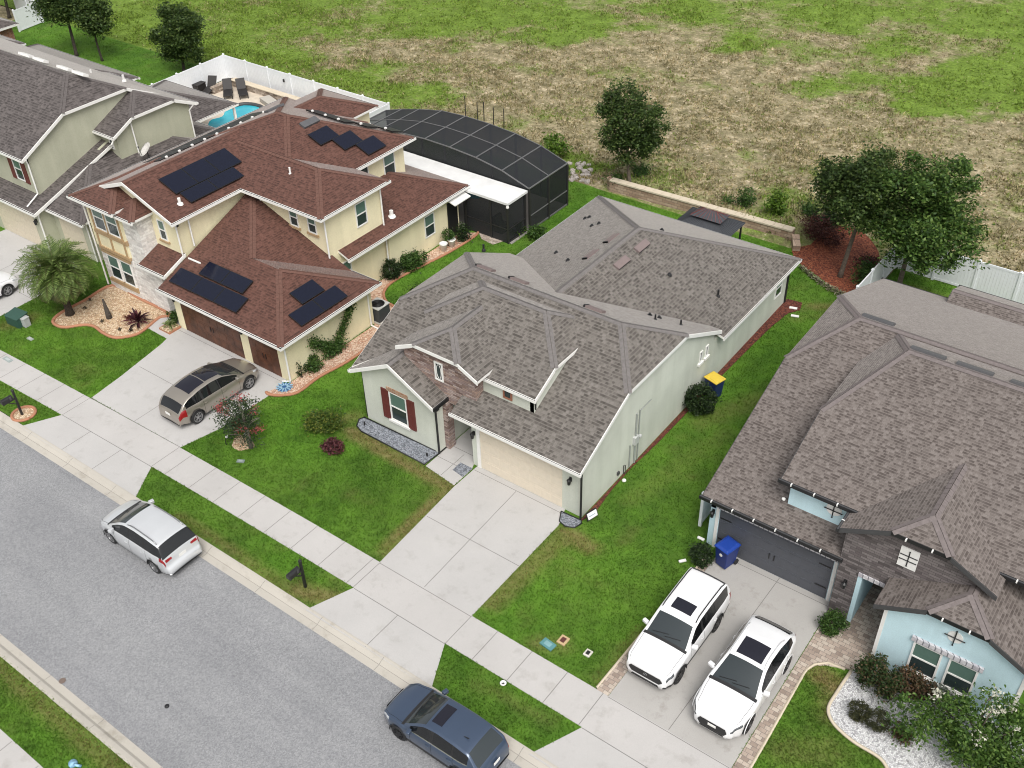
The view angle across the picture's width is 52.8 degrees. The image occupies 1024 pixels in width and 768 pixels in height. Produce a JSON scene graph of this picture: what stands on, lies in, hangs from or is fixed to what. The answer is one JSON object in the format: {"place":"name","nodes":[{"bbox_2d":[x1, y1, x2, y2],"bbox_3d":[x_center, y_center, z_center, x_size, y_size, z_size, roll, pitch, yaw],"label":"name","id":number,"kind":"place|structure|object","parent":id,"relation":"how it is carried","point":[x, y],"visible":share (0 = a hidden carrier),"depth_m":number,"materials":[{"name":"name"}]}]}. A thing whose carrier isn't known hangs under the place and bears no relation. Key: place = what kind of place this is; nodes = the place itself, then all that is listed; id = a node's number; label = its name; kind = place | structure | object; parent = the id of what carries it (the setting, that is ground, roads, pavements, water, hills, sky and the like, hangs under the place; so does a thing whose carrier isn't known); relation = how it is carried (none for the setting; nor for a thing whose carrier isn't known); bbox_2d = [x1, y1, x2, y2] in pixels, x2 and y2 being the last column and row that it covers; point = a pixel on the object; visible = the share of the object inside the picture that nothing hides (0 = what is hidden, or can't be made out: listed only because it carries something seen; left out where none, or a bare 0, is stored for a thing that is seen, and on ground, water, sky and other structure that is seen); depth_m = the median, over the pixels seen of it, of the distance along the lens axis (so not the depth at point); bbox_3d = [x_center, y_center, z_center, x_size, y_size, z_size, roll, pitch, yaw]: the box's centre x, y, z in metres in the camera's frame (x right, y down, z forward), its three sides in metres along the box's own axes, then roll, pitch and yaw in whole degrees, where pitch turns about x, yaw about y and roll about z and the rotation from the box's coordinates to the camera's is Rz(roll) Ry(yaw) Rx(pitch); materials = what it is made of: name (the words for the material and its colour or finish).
{"place":"outdoors","nodes":[
{"label":"outdoors","id":0,"kind":"place"},
{"bbox_2d":[0,729,42,767],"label":"pavement","id":1,"kind":"structure","parent":0,"point":[13,754],"depth_m":33.73,"materials":[{"name":"concrete"}]},
{"bbox_2d":[0,229,74,315],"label":"green house driveway","id":2,"kind":"structure","parent":0,"point":[11,244],"depth_m":58.54,"materials":[{"name":"concrete"}]},
{"bbox_2d":[0,271,18,295],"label":"white sedan","id":3,"kind":"object","parent":2,"relation":"on","point":[8,284],"visible":0.98,"depth_m":55.66,"materials":[{"name":"paint"}]},
{"bbox_2d":[0,657,131,767],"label":"verge ground","id":4,"kind":"structure","parent":0,"point":[36,717],"depth_m":34.51,"materials":[{"name":"green plant"}]},
{"bbox_2d":[20,415,151,495],"bbox_3d":[-18.609,2.957,45.646,8.250,0.063,1.770,24,45,29],"label":"cream house apron","id":5,"kind":"object","parent":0,"point":[123,469],"visible":0.97,"depth_m":45.55,"materials":[{"name":"concrete"}]},
{"bbox_2d":[92,317,285,446],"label":"cream house driveway","id":6,"kind":"structure","parent":0,"point":[137,391],"depth_m":49.27,"materials":[{"name":"concrete"}]},
{"bbox_2d":[159,358,258,426],"bbox_3d":[-14.011,0.053,47.826,2.164,1.596,4.884,24,45,29],"label":"pewter wagon","id":7,"kind":"object","parent":6,"relation":"on","point":[194,396],"visible":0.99,"depth_m":46.92,"materials":[{"name":"paint"}]},
{"bbox_2d":[202,81,264,124],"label":"pool terrace","id":8,"kind":"structure","parent":0,"point":[253,97],"depth_m":76.43,"materials":[{"name":"concrete"}]},
{"bbox_2d":[210,77,299,99],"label":"stone planter","id":9,"kind":"object","parent":8,"relation":"on","point":[258,89],"visible":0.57,"depth_m":76.72,"materials":[{"name":"beige stone"}]},
{"bbox_2d":[208,105,258,127],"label":"pool water","id":10,"kind":"structure","parent":0,"point":[227,116],"depth_m":73.99,"materials":[{"name":"blue liquid"}]},
{"bbox_2d":[0,428,520,767],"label":"road","id":11,"kind":"structure","parent":0,"point":[228,669],"depth_m":37.03,"materials":[{"name":"grey asphalt"}]},
{"bbox_2d":[0,634,162,767],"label":"kerb","id":12,"kind":"structure","parent":11,"relation":"on","point":[81,711],"depth_m":35.21,"materials":[{"name":"concrete"}]},
{"bbox_2d":[101,499,201,575],"bbox_3d":[-14.390,5.732,40.691,4.550,1.686,2.176,24,45,29],"label":"silver minivan","id":13,"kind":"object","parent":11,"relation":"on","point":[158,540],"visible":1,"depth_m":39.83,"materials":[{"name":"paint"}]},
{"bbox_2d":[0,411,558,767],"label":"kerb","id":14,"kind":"structure","parent":11,"relation":"on","point":[516,746],"depth_m":38.95,"materials":[{"name":"concrete"}]},
{"bbox_2d":[384,683,508,767],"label":"blue crossover","id":15,"kind":"object","parent":11,"relation":"on","point":[445,730],"visible":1,"depth_m":32.79,"materials":[{"name":"metal"}]},
{"bbox_2d":[432,733,452,755],"bbox_3d":[-2.193,11.320,32.424,0.768,0.444,0.162,24,45,29],"label":"side window","id":16,"kind":"structure","parent":15,"relation":"in","point":[437,741],"depth_m":32.42,"materials":[{"name":"black glass"}]},
{"bbox_2d":[469,727,502,767],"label":"rear window","id":17,"kind":"structure","parent":15,"relation":"in","point":[487,744],"depth_m":32.29,"materials":[{"name":"black glass"}]},
{"bbox_2d":[0,350,730,767],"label":"pavement","id":18,"kind":"structure","parent":0,"point":[582,704],"depth_m":39.09,"materials":[{"name":"concrete"}]},
{"bbox_2d":[306,588,444,685],"bbox_3d":[-4.680,8.983,37.395,6.040,0.063,1.850,24,45,29],"label":"sage house apron","id":19,"kind":"object","parent":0,"point":[412,648],"visible":0.92,"depth_m":37.37,"materials":[{"name":"concrete"}]},
{"bbox_2d":[426,427,473,484],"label":"sage house path","id":20,"kind":"structure","parent":0,"point":[445,462],"depth_m":44.56,"materials":[{"name":"concrete"}]},
{"bbox_2d":[380,466,564,616],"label":"sage house driveway","id":21,"kind":"structure","parent":0,"point":[471,541],"depth_m":40.83,"materials":[{"name":"concrete"}]},
{"bbox_2d":[0,0,1023,298],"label":"field ground","id":22,"kind":"structure","parent":0,"point":[696,38],"depth_m":78.70,"materials":[{"name":"plant"}]},
{"bbox_2d":[540,129,573,154],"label":"scrub bush","id":23,"kind":"object","parent":22,"relation":"on","point":[553,142],"visible":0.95,"depth_m":66.61,"materials":[{"name":"green plant"}]},
{"bbox_2d":[593,75,677,181],"bbox_3d":[7.185,-15.021,61.467,5.248,6.631,4.944,24,45,29],"label":"round tree","id":24,"kind":"object","parent":22,"relation":"on","point":[637,134],"visible":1,"depth_m":60.55,"materials":[{"name":"green plant"}]},
{"bbox_2d":[606,174,800,250],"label":"retaining wall","id":25,"kind":"structure","parent":22,"relation":"on","point":[648,194],"depth_m":60.75,"materials":[{"name":"beige stone"}]},
{"bbox_2d":[730,183,758,209],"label":"scrub bush","id":26,"kind":"object","parent":22,"relation":"on","point":[746,198],"visible":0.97,"depth_m":59.98,"materials":[{"name":"green plant"}]},
{"bbox_2d":[761,188,790,215],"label":"scrub bush","id":27,"kind":"object","parent":22,"relation":"on","point":[776,203],"visible":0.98,"depth_m":58.83,"materials":[{"name":"green plant"}]},
{"bbox_2d":[0,17,1023,767],"bbox_3d":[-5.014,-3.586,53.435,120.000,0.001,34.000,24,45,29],"label":"lawn ground","id":28,"kind":"structure","parent":0,"point":[154,65],"depth_m":42.50,"materials":[{"name":"green plant"}]},
{"bbox_2d":[0,17,25,45],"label":"house","id":29,"kind":"structure","parent":28,"relation":"on","point":[6,30],"depth_m":81.87,"materials":[{"name":"brown paint"}]},
{"bbox_2d":[4,307,29,328],"bbox_3d":[-25.665,-3.420,53.532,1.000,0.647,0.740,19,43,25],"label":"transformer box","id":30,"kind":"object","parent":28,"relation":"on","point":[14,315],"visible":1,"depth_m":53.32,"materials":[{"name":"green metal"}]},
{"bbox_2d":[10,405,36,421],"bbox_3d":[-22.590,1.372,47.744,1.169,0.150,1.170,24,45,29],"label":"mailbox bed","id":31,"kind":"object","parent":28,"relation":"on","point":[29,412],"visible":0.98,"depth_m":47.71,"materials":[{"name":"gravel"}]},
{"bbox_2d":[12,0,43,31],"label":"vinyl fence","id":32,"kind":"object","parent":28,"relation":"on","point":[21,12],"visible":0.77,"depth_m":89.52,"materials":[{"name":"white plastic"}]},
{"bbox_2d":[10,234,100,316],"bbox_3d":[-23.407,-5.282,53.123,4.252,4.068,4.255,24,45,29],"label":"palm tree","id":33,"kind":"object","parent":28,"relation":"on","point":[59,275],"visible":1,"depth_m":52.27,"materials":[{"name":"green plant"}]},
{"bbox_2d":[25,0,86,56],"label":"oak tree","id":34,"kind":"object","parent":28,"relation":"on","point":[52,9],"visible":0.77,"depth_m":81.27,"materials":[{"name":"green plant"}]},
{"bbox_2d":[61,0,117,60],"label":"oak tree","id":35,"kind":"object","parent":28,"relation":"on","point":[91,20],"visible":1,"depth_m":80.54,"materials":[{"name":"green plant"}]},
{"bbox_2d":[51,284,170,338],"bbox_3d":[-21.011,-3.534,53.941,5.336,0.180,4.370,24,45,29],"label":"front planting bed","id":36,"kind":"object","parent":28,"relation":"on","point":[120,303],"visible":0.94,"depth_m":54.15,"materials":[{"name":"beige gravel"}]},
{"bbox_2d":[121,308,151,330],"bbox_3d":[-19.459,-3.469,53.239,1.704,0.856,1.640,-18,41,-19],"label":"cordyline","id":37,"kind":"object","parent":36,"relation":"on","point":[136,316],"visible":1,"depth_m":53.25,"materials":[{"name":"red plant"}]},
{"bbox_2d":[0,38,238,261],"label":"green house","id":38,"kind":"structure","parent":28,"relation":"on","point":[69,123],"depth_m":59.33,"materials":[{"name":"grey paint"}]},
{"bbox_2d":[0,202,41,244],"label":"garage door","id":39,"kind":"structure","parent":38,"relation":"in","point":[20,223],"depth_m":60.08,"materials":[{"name":"beige paint"}]},
{"bbox_2d":[58,217,90,256],"bbox_3d":[-24.791,-8.299,58.545,2.200,2.100,0.049,24,45,29],"label":"garage door","id":40,"kind":"structure","parent":38,"relation":"in","point":[71,231],"depth_m":58.39,"materials":[{"name":"beige paint"}]},
{"bbox_2d":[146,0,212,70],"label":"oak tree","id":41,"kind":"object","parent":28,"relation":"on","point":[182,42],"visible":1,"depth_m":78.51,"materials":[{"name":"green plant"}]},
{"bbox_2d":[232,436,254,450],"bbox_3d":[-11.950,2.659,45.744,1.200,0.060,0.840,24,45,29],"label":"tree bed","id":42,"kind":"object","parent":28,"relation":"on","point":[236,445],"visible":0.68,"depth_m":45.67,"materials":[{"name":"beige gravel"}]},
{"bbox_2d":[209,391,267,448],"bbox_3d":[-11.839,1.679,44.797,2.362,2.816,2.495,-4,38,-3],"label":"crape myrtle","id":43,"kind":"object","parent":42,"relation":"on","point":[239,421],"visible":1,"depth_m":44.48,"materials":[{"name":"green plant"}]},
{"bbox_2d":[66,88,470,381],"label":"cream house","id":44,"kind":"structure","parent":28,"relation":"on","point":[271,237],"depth_m":52.35,"materials":[{"name":"paint"}]},
{"bbox_2d":[91,209,107,234],"bbox_3d":[-21.320,-8.512,53.219,1.150,1.570,0.120,24,45,29],"label":"window","id":45,"kind":"structure","parent":44,"relation":"in","point":[98,219],"depth_m":53.39,"materials":[{"name":"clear glass"}]},
{"bbox_2d":[103,214,122,241],"bbox_3d":[-20.436,-8.126,52.690,1.150,1.570,0.120,24,45,29],"label":"window","id":46,"kind":"structure","parent":44,"relation":"in","point":[111,223],"depth_m":52.84,"materials":[{"name":"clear glass"}]},
{"bbox_2d":[106,253,124,284],"bbox_3d":[-21.175,-6.159,55.076,1.150,1.570,0.120,24,45,29],"label":"window","id":47,"kind":"structure","parent":44,"relation":"in","point":[113,262],"depth_m":55.13,"materials":[{"name":"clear glass"}]},
{"bbox_2d":[119,260,138,290],"bbox_3d":[-20.292,-5.773,54.547,1.150,1.570,0.120,24,45,29],"label":"window","id":48,"kind":"structure","parent":44,"relation":"in","point":[126,268],"depth_m":54.60,"materials":[{"name":"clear glass"}]},
{"bbox_2d":[180,303,244,357],"bbox_3d":[-14.889,-2.824,51.118,4.400,2.150,0.075,24,45,29],"label":"garage door","id":49,"kind":"structure","parent":44,"relation":"in","point":[200,324],"depth_m":51.20,"materials":[{"name":"brown wood"}]},
{"bbox_2d":[248,336,281,376],"bbox_3d":[-11.837,-1.489,49.291,2.000,2.150,0.075,24,45,29],"label":"garage door","id":50,"kind":"structure","parent":44,"relation":"in","point":[265,356],"depth_m":49.40,"materials":[{"name":"brown wood"}]},
{"bbox_2d":[354,199,367,227],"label":"window","id":51,"kind":"structure","parent":44,"relation":"in","point":[360,208],"depth_m":52.95,"materials":[{"name":"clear glass"}]},
{"bbox_2d":[383,152,395,174],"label":"window","id":52,"kind":"structure","parent":44,"relation":"in","point":[388,161],"depth_m":57.05,"materials":[{"name":"clear glass"}]},
{"bbox_2d":[423,211,435,238],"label":"window","id":53,"kind":"structure","parent":44,"relation":"in","point":[429,220],"depth_m":57.61,"materials":[{"name":"green glass"}]},
{"bbox_2d":[447,203,458,234],"bbox_3d":[-3.395,-9.519,59.134,0.050,2.170,0.850,24,45,29],"label":"side door","id":54,"kind":"structure","parent":44,"relation":"in","point":[452,213],"depth_m":59.08,"materials":[{"name":"paint"}]},
{"bbox_2d":[149,53,389,117],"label":"vinyl fence","id":55,"kind":"object","parent":28,"relation":"on","point":[222,66],"visible":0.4,"depth_m":76.57,"materials":[{"name":"white plastic"}]},
{"bbox_2d":[286,559,306,587],"bbox_3d":[-8.018,7.264,38.484,0.232,1.610,0.743,24,45,29],"label":"mailbox","id":56,"kind":"object","parent":28,"relation":"on","point":[293,573],"visible":1,"depth_m":38.22,"materials":[{"name":"black metal"}]},
{"bbox_2d":[295,405,346,435],"bbox_3d":[-8.479,1.576,46.040,2.292,1.265,1.686,1,38,4],"label":"leafy bush","id":57,"kind":"object","parent":28,"relation":"on","point":[326,419],"visible":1,"depth_m":45.91,"materials":[{"name":"green plant"}]},
{"bbox_2d":[319,434,344,455],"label":"maroon shrub","id":58,"kind":"object","parent":28,"relation":"on","point":[328,447],"visible":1,"depth_m":45.05,"materials":[{"name":"red plant"}]},
{"bbox_2d":[265,231,478,396],"bbox_3d":[-7.056,-4.246,54.288,3.364,0.160,17.462,15,41,20],"label":"side gravel bed","id":59,"kind":"object","parent":28,"relation":"on","point":[356,346],"visible":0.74,"depth_m":51.19,"materials":[{"name":"beige gravel"}]},
{"bbox_2d":[304,352,324,374],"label":"leafy shrub","id":60,"kind":"object","parent":59,"relation":"on","point":[314,361],"visible":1,"depth_m":49.64,"materials":[{"name":"green plant"}]},
{"bbox_2d":[306,302,356,360],"bbox_3d":[-8.575,-2.258,50.123,0.603,2.847,3.606,24,45,29],"label":"climbing vine","id":61,"kind":"object","parent":59,"relation":"on","point":[333,348],"visible":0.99,"depth_m":50.35,"materials":[{"name":"green plant"}]},
{"bbox_2d":[372,297,389,324],"bbox_3d":[-6.850,-3.772,52.968,1.000,0.901,1.000,24,45,29],"label":"air conditioner","id":62,"kind":"object","parent":59,"relation":"on","point":[381,308],"visible":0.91,"depth_m":52.69,"materials":[{"name":"metal"}]},
{"bbox_2d":[379,258,403,279],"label":"dark shrub","id":63,"kind":"object","parent":59,"relation":"on","point":[396,272],"visible":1,"depth_m":55.71,"materials":[{"name":"green plant"}]},
{"bbox_2d":[395,248,429,273],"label":"leafy shrub","id":64,"kind":"object","parent":59,"relation":"on","point":[413,261],"visible":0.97,"depth_m":56.58,"materials":[{"name":"green plant"}]},
{"bbox_2d":[452,221,473,243],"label":"shrub","id":65,"kind":"object","parent":59,"relation":"on","point":[462,232],"visible":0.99,"depth_m":58.94,"materials":[{"name":"green plant"}]},
{"bbox_2d":[356,417,446,464],"bbox_3d":[-5.035,2.304,45.882,4.521,0.105,1.634,24,45,29],"label":"blue grey gravel bed","id":66,"kind":"object","parent":28,"relation":"on","point":[404,445],"visible":0.98,"depth_m":45.57,"materials":[{"name":"gravel"}]},
{"bbox_2d":[370,109,568,243],"bbox_3d":[-4.115,-13.415,62.828,14.400,3.902,5.650,24,45,29],"label":"pool cage","id":67,"kind":"object","parent":28,"relation":"on","point":[539,173],"visible":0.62,"depth_m":60.81,"materials":[{"name":"black"}]},
{"bbox_2d":[403,151,527,243],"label":"patio roof","id":68,"kind":"structure","parent":67,"relation":"on","point":[495,209],"depth_m":58.90,"materials":[{"name":"white metal"}]},
{"bbox_2d":[559,511,581,527],"bbox_3d":[2.257,5.508,41.500,1.091,0.095,0.693,24,45,29],"label":"corner gravel patch","id":69,"kind":"object","parent":28,"relation":"on","point":[567,520],"visible":1,"depth_m":41.49,"materials":[{"name":"grey gravel"}]},
{"bbox_2d":[347,195,801,519],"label":"sage house","id":70,"kind":"structure","parent":28,"relation":"on","point":[566,363],"depth_m":43.91,"materials":[{"name":"paint"}]},
{"bbox_2d":[386,386,410,430],"bbox_3d":[-4.951,1.065,44.983,1.200,1.900,0.120,24,45,29],"label":"window","id":71,"kind":"structure","parent":70,"relation":"in","point":[397,400],"depth_m":45.00,"materials":[{"name":"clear glass"}]},
{"bbox_2d":[480,431,561,506],"bbox_3d":[0.359,3.472,42.459,4.150,2.160,0.049,24,45,29],"label":"garage door","id":72,"kind":"structure","parent":70,"relation":"in","point":[545,479],"depth_m":42.41,"materials":[{"name":"beige paint"}]},
{"bbox_2d":[597,556,710,695],"bbox_3d":[5.316,8.599,37.477,0.470,0.060,7.560,24,45,29],"label":"paver border","id":73,"kind":"object","parent":28,"relation":"on","point":[610,682],"visible":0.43,"depth_m":35.58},
{"bbox_2d":[581,299,801,520],"bbox_3d":[8.864,0.740,47.355,0.984,0.060,19.850,24,45,29],"label":"mulch strip","id":74,"kind":"object","parent":28,"relation":"on","point":[783,309],"visible":0.72,"depth_m":50.11,"materials":[{"name":"red plant"}]},
{"bbox_2d":[686,541,714,569],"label":"round shrub","id":75,"kind":"object","parent":28,"relation":"on","point":[695,552],"visible":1,"depth_m":39.21,"materials":[{"name":"green plant"}]},
{"bbox_2d":[682,381,722,419],"bbox_3d":[8.410,0.636,46.392,1.827,1.446,1.863,24,45,29],"label":"round shrub","id":76,"kind":"object","parent":28,"relation":"on","point":[692,400],"visible":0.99,"depth_m":46.13,"materials":[{"name":"green plant"}]},
{"bbox_2d":[698,491,710,526],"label":"vinyl gate","id":77,"kind":"structure","parent":28,"relation":"on","point":[705,509],"depth_m":40.90,"materials":[{"name":"white plastic"}]},
{"bbox_2d":[677,206,744,239],"bbox_3d":[10.806,-8.407,56.788,3.295,2.667,2.235,24,45,29],"label":"gazebo","id":78,"kind":"object","parent":28,"relation":"on","point":[713,220],"visible":0.85,"depth_m":55.93,"materials":[{"name":"black metal"}]},
{"bbox_2d":[702,371,725,396],"bbox_3d":[9.224,0.079,47.244,0.660,1.120,0.837,-27,45,-29],"label":"recycling bin","id":79,"kind":"object","parent":28,"relation":"on","point":[713,378],"visible":0.73,"depth_m":46.89,"materials":[{"name":"blue plastic"}]},
{"bbox_2d":[817,608,851,637],"bbox_3d":[11.444,8.441,36.654,1.113,1.020,1.091,-19,41,-21],"label":"round shrub","id":80,"kind":"object","parent":28,"relation":"on","point":[831,627],"visible":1,"depth_m":36.54,"materials":[{"name":"green plant"}]},
{"bbox_2d":[791,224,879,292],"bbox_3d":[17.766,-7.143,57.057,5.557,0.060,7.044,24,45,29],"label":"red mulch bed","id":81,"kind":"object","parent":28,"relation":"on","point":[821,260],"visible":0.4,"depth_m":56.84,"materials":[{"name":"red wood"}]},
{"bbox_2d":[798,211,846,249],"bbox_3d":[17.542,-8.744,57.922,3.123,1.569,2.510,24,45,29],"label":"wine shrub","id":82,"kind":"object","parent":81,"relation":"on","point":[822,226],"visible":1,"depth_m":57.74,"materials":[{"name":"red plant"}]},
{"bbox_2d":[797,138,916,277],"bbox_3d":[17.555,-8.932,53.065,5.726,7.888,5.183,9,39,14],"label":"shade tree","id":83,"kind":"object","parent":81,"relation":"on","point":[857,186],"visible":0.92,"depth_m":51.59,"materials":[{"name":"green plant"}]},
{"bbox_2d":[845,256,876,285],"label":"fern clump","id":84,"kind":"object","parent":81,"relation":"on","point":[865,271],"visible":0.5,"depth_m":54.43,"materials":[{"name":"green plant"}]},
{"bbox_2d":[699,277,1023,723],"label":"blue house","id":85,"kind":"structure","parent":28,"relation":"on","point":[879,440],"depth_m":36.41,"materials":[{"name":"paint"}]},
{"bbox_2d":[716,510,833,598],"bbox_3d":[9.708,6.330,38.484,4.500,2.100,0.075,24,45,29],"label":"garage door","id":86,"kind":"structure","parent":85,"relation":"in","point":[772,553],"depth_m":38.36,"materials":[{"name":"metal"}]},
{"bbox_2d":[905,642,942,682],"bbox_3d":[13.691,9.259,34.334,1.150,1.550,0.120,24,45,29],"label":"window","id":87,"kind":"structure","parent":85,"relation":"in","point":[929,660],"depth_m":34.30,"materials":[{"name":"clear glass"}]},
{"bbox_2d":[937,659,978,696],"bbox_3d":[14.623,9.666,33.776,1.130,1.550,0.120,24,45,29],"label":"window","id":88,"kind":"structure","parent":85,"relation":"in","point":[957,675],"depth_m":33.75,"materials":[{"name":"green glass"}]},
{"bbox_2d":[851,148,994,285],"bbox_3d":[19.968,-7.703,51.339,7.195,7.949,6.708,5,39,8],"label":"shade tree","id":89,"kind":"object","parent":28,"relation":"on","point":[934,217],"visible":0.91,"depth_m":49.97,"materials":[{"name":"green plant"}]},
{"bbox_2d":[826,669,1023,767],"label":"white gravel bed","id":90,"kind":"object","parent":28,"relation":"on","point":[882,749],"visible":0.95,"depth_m":33.58,"materials":[{"name":"white gravel"}]},
{"bbox_2d":[847,699,868,724],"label":"ball shrub","id":91,"kind":"object","parent":90,"relation":"on","point":[855,715],"visible":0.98,"depth_m":33.85,"materials":[{"name":"green plant"}]},
{"bbox_2d":[862,707,892,734],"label":"ball shrub","id":92,"kind":"object","parent":90,"relation":"on","point":[881,714],"visible":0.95,"depth_m":33.50,"materials":[{"name":"green plant"}]},
{"bbox_2d":[850,650,907,704],"bbox_3d":[12.370,9.788,34.579,1.602,1.434,2.208,-25,44,-27],"label":"clipped hedge","id":93,"kind":"object","parent":90,"relation":"on","point":[869,669],"visible":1,"depth_m":34.43,"materials":[{"name":"green plant"}]},
{"bbox_2d":[889,661,940,704],"bbox_3d":[13.411,9.954,34.419,1.840,1.294,1.370,8,39,12],"label":"clipped hedge","id":94,"kind":"object","parent":90,"relation":"on","point":[918,686],"visible":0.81,"depth_m":34.23,"materials":[{"name":"plant"}]},
{"bbox_2d":[877,679,1023,767],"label":"crape myrtle","id":95,"kind":"object","parent":90,"relation":"on","point":[988,751],"visible":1,"depth_m":31.80,"materials":[{"name":"green plant"}]},
{"bbox_2d":[529,727,647,767],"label":"blue house apron","id":96,"kind":"object","parent":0,"point":[581,747],"visible":1,"depth_m":33.30,"materials":[{"name":"concrete"}]},
{"bbox_2d":[608,557,829,767],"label":"blue house driveway","id":97,"kind":"structure","parent":0,"point":[792,607],"depth_m":36.26,"materials":[{"name":"concrete"}]},
{"bbox_2d":[626,567,730,689],"bbox_3d":[5.858,8.467,36.153,2.154,1.763,4.645,24,45,29],"label":"white boxy suv","id":98,"kind":"object","parent":97,"relation":"on","point":[683,623],"visible":1,"depth_m":35.51,"materials":[{"name":"paint"}]},
{"bbox_2d":[596,556,844,767],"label":"paver edge","id":99,"kind":"object","parent":97,"relation":"on","point":[778,717],"visible":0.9,"depth_m":35.21,"materials":[{"name":"beige concrete"}]},
{"bbox_2d":[714,535,740,568],"bbox_3d":[8.162,6.429,39.183,0.837,1.120,0.660,-28,45,-29],"label":"recycling bin","id":100,"kind":"object","parent":97,"relation":"on","point":[727,548],"visible":1,"depth_m":38.90,"materials":[{"name":"blue plastic"}]},
{"bbox_2d":[692,615,795,738],"bbox_3d":[7.849,9.663,34.656,2.231,1.627,4.766,24,45,29],"label":"white coupe suv","id":101,"kind":"object","parent":97,"relation":"on","point":[750,667],"visible":1,"depth_m":34.03,"materials":[{"name":"paint"}]},
{"bbox_2d":[732,584,883,767],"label":"paver path","id":102,"kind":"structure","parent":0,"point":[857,638],"depth_m":36.16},
{"bbox_2d":[888,269,956,296],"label":"lawn ground","id":103,"kind":"structure","parent":0,"point":[933,289],"depth_m":54.56,"materials":[{"name":"green plant"}]},
{"bbox_2d":[856,251,1023,303],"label":"vinyl fence","id":104,"kind":"object","parent":103,"relation":"on","point":[987,280],"visible":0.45,"depth_m":53.05,"materials":[{"name":"white plastic"}]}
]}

